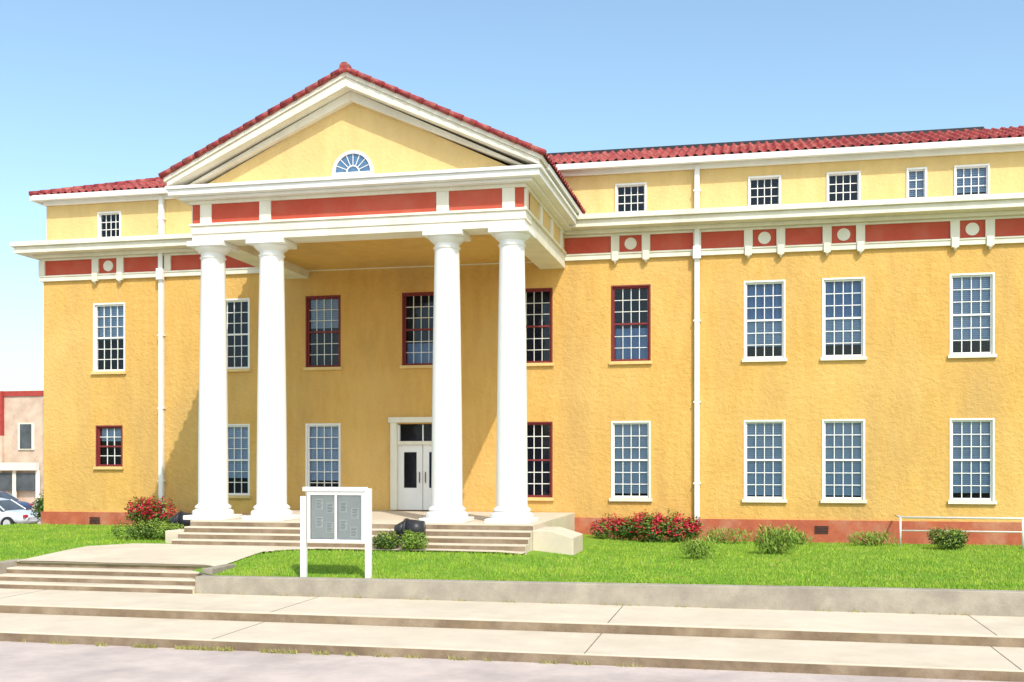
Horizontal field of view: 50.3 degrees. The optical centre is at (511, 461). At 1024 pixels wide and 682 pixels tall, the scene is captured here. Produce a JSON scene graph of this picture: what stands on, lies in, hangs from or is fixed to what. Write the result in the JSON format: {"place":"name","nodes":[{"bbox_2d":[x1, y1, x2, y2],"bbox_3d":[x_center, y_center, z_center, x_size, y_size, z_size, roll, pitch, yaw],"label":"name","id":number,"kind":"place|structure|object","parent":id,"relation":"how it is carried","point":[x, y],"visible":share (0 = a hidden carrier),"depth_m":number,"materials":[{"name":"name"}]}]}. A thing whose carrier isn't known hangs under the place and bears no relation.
{"place":"outdoors","nodes":[
{"label":"outdoors","id":0,"kind":"place"},
{"bbox_2d":[17,543,524,565],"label":"front walkway","id":1,"kind":"structure","parent":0,"point":[211,555],"depth_m":26.60,"materials":[{"name":"concrete"}]},
{"bbox_2d":[394,518,425,550],"bbox_3d":[-2.578,1.840,27.514,0.775,0.797,0.553,0,0,12],"label":"flood light","id":2,"kind":"object","parent":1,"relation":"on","point":[416,526],"visible":0.58,"depth_m":27.34,"materials":[{"name":"metal"}]},
{"bbox_2d":[0,641,1005,681],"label":"street","id":3,"kind":"structure","parent":0,"point":[32,662],"depth_m":16.66,"materials":[{"name":"grey asphalt"}]},
{"bbox_2d":[1,592,967,672],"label":"gutter weeds","id":4,"kind":"object","parent":3,"relation":"on","point":[184,647],"visible":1,"depth_m":18.39,"materials":[{"name":"green plant"}]},
{"bbox_2d":[0,605,1023,681],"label":"kerb risers","id":5,"kind":"object","parent":3,"relation":"on","point":[767,666],"visible":1,"depth_m":18.37,"materials":[{"name":"concrete"}]},
{"bbox_2d":[0,588,1023,681],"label":"sidewalk","id":6,"kind":"structure","parent":0,"point":[937,656],"depth_m":19.28,"materials":[{"name":"concrete"}]},
{"bbox_2d":[0,561,217,593],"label":"entrance steps","id":7,"kind":"structure","parent":6,"relation":"on","point":[120,577],"depth_m":24.50,"materials":[{"name":"concrete"}]},
{"bbox_2d":[0,523,1023,590],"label":"lawn","id":8,"kind":"structure","parent":0,"point":[588,540],"depth_m":25.76,"materials":[{"name":"green plant"}]},
{"bbox_2d":[109,516,164,539],"bbox_3d":[-10.464,1.898,30.809,1.751,0.704,0.928,0,0,12],"label":"boxwood shrub","id":9,"kind":"object","parent":8,"relation":"on","point":[145,531],"visible":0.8,"depth_m":30.62,"materials":[{"name":"green plant"}]},
{"bbox_2d":[124,495,180,526],"bbox_3d":[-11.906,1.683,36.390,2.171,1.148,1.201,0,0,12],"label":"flowering bush","id":10,"kind":"object","parent":8,"relation":"on","point":[145,508],"visible":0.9,"depth_m":36.18,"materials":[{"name":"red plant"}]},
{"bbox_2d":[149,521,183,539],"bbox_3d":[-9.659,1.965,30.504,1.113,0.563,0.715,0,0,12],"label":"boxwood shrub","id":11,"kind":"object","parent":8,"relation":"on","point":[160,534],"visible":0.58,"depth_m":30.44,"materials":[{"name":"green plant"}]},
{"bbox_2d":[169,511,191,527],"bbox_3d":[-9.431,1.835,31.284,0.775,0.797,0.553,0,0,12],"label":"flood light","id":12,"kind":"object","parent":8,"relation":"on","point":[177,518],"visible":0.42,"depth_m":31.08,"materials":[{"name":"metal"}]},
{"bbox_2d":[300,487,371,577],"bbox_3d":[-3.766,1.625,23.281,1.588,2.150,0.180,0,0,12],"label":"notice board","id":13,"kind":"object","parent":8,"relation":"on","point":[335,514],"visible":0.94,"depth_m":23.26,"materials":[{"name":"white paint"}]},
{"bbox_2d":[372,529,399,550],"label":"boxwood shrub","id":14,"kind":"object","parent":8,"relation":"on","point":[389,541],"visible":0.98,"depth_m":27.20,"materials":[{"name":"green plant"}]},
{"bbox_2d":[399,529,428,550],"bbox_3d":[-2.414,1.960,27.128,0.756,0.574,0.685,0,0,12],"label":"boxwood shrub","id":15,"kind":"object","parent":8,"relation":"on","point":[413,540],"visible":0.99,"depth_m":26.97,"materials":[{"name":"green plant"}]},
{"bbox_2d":[589,513,640,540],"bbox_3d":[3.162,1.970,33.187,1.658,0.934,0.736,0,0,-8],"label":"flowering bush","id":16,"kind":"object","parent":8,"relation":"on","point":[622,527],"visible":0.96,"depth_m":33.09,"materials":[{"name":"red plant"}]},
{"bbox_2d":[630,508,667,542],"bbox_3d":[4.174,1.934,32.955,1.218,1.073,1.046,0,0,12],"label":"flowering bush","id":17,"kind":"object","parent":8,"relation":"on","point":[656,523],"visible":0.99,"depth_m":32.73,"materials":[{"name":"red plant"}]},
{"bbox_2d":[663,508,702,542],"bbox_3d":[5.088,1.940,32.771,1.328,1.060,0.898,0,0,12],"label":"flowering bush","id":18,"kind":"object","parent":8,"relation":"on","point":[687,528],"visible":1,"depth_m":32.60,"materials":[{"name":"red plant"}]},
{"bbox_2d":[678,534,719,558],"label":"tall weeds","id":19,"kind":"object","parent":8,"relation":"on","point":[698,553],"visible":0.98,"depth_m":27.12,"materials":[{"name":"green plant"}]},
{"bbox_2d":[696,526,757,543],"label":"tall weeds","id":20,"kind":"object","parent":8,"relation":"on","point":[719,536],"visible":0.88,"depth_m":32.27,"materials":[{"name":"green plant"}]},
{"bbox_2d":[752,521,803,553],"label":"tall weeds","id":21,"kind":"object","parent":8,"relation":"on","point":[779,540],"visible":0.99,"depth_m":28.49,"materials":[{"name":"green plant"}]},
{"bbox_2d":[787,531,815,544],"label":"tall weeds","id":22,"kind":"object","parent":8,"relation":"on","point":[804,537],"visible":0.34,"depth_m":31.85,"materials":[{"name":"green plant"}]},
{"bbox_2d":[847,530,897,545],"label":"tall weeds","id":23,"kind":"object","parent":8,"relation":"on","point":[869,537],"visible":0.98,"depth_m":31.34,"materials":[{"name":"green plant"}]},
{"bbox_2d":[926,526,968,549],"bbox_3d":[12.075,2.102,30.137,1.109,0.740,0.815,0,0,-10],"label":"boxwood shrub","id":24,"kind":"object","parent":8,"relation":"on","point":[953,538],"visible":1,"depth_m":30.02,"materials":[{"name":"green plant"}]},
{"bbox_2d":[894,514,1023,548],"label":"metal handrail","id":25,"kind":"object","parent":8,"relation":"on","point":[927,517],"visible":0.88,"depth_m":30.74,"materials":[{"name":"metal"}]},
{"bbox_2d":[0,0,1023,390],"label":"sky","id":26,"kind":"structure","parent":0,"point":[92,92],"materials":[{"name":"blue"}]},
{"label":"ground","id":27,"kind":"structure","parent":0,"visible":0},
{"bbox_2d":[0,396,43,501],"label":"pale wall","id":28,"kind":"structure","parent":27,"relation":"on","point":[23,409],"depth_m":85.17,"materials":[{"name":"paint"}]},
{"bbox_2d":[0,424,34,490],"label":"shop windows","id":29,"kind":"structure","parent":28,"relation":"in","point":[25,481],"depth_m":84.89,"materials":[{"name":"grey glass"}]},
{"bbox_2d":[0,423,39,500],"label":"shop trim","id":30,"kind":"structure","parent":28,"relation":"attached to","point":[14,467],"depth_m":84.71,"materials":[{"name":"white paint"}]},
{"bbox_2d":[0,391,43,435],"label":"red parapet trim","id":31,"kind":"structure","parent":28,"relation":"on","point":[20,393],"depth_m":85.24,"materials":[{"name":"red paint"}]},
{"bbox_2d":[0,559,1023,616],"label":"retaining wall","id":32,"kind":"structure","parent":27,"relation":"on","point":[976,602],"depth_m":21.47,"materials":[{"name":"concrete"}]},
{"bbox_2d":[9,62,1023,554],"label":"courthouse","id":33,"kind":"structure","parent":27,"relation":"on","point":[451,330],"depth_m":33.14,"materials":[{"name":"paint"}]},
{"bbox_2d":[398,425,431,509],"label":"entrance doors","id":34,"kind":"structure","parent":33,"relation":"in","point":[419,498],"depth_m":35.61,"materials":[{"name":"white paint"}]},
{"bbox_2d":[93,164,994,500],"bbox_3d":[7.143,-3.770,33.369,44.526,9.840,0.190,0,0,12],"label":"window frames white","id":35,"kind":"structure","parent":33,"relation":"in","point":[96,306],"depth_m":33.05,"materials":[{"name":"paint"}]},
{"label":"side street","id":36,"kind":"structure","parent":0,"visible":0},
{"bbox_2d":[0,491,32,509],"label":"parked car","id":37,"kind":"object","parent":36,"relation":"on","point":[7,495],"visible":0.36,"depth_m":63.98,"materials":[{"name":"paint"}]},
{"bbox_2d":[0,498,40,524],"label":"parked car","id":38,"kind":"object","parent":36,"relation":"on","point":[12,511],"visible":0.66,"depth_m":50.62,"materials":[{"name":"paint"}]},
{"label":"lawn edge","id":39,"kind":"object","parent":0,"visible":0},
{"bbox_2d":[30,490,43,521],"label":"dark hedge","id":40,"kind":"object","parent":39,"relation":"on","point":[39,506],"visible":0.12,"depth_m":39.67,"materials":[{"name":"green plant"}]}
]}

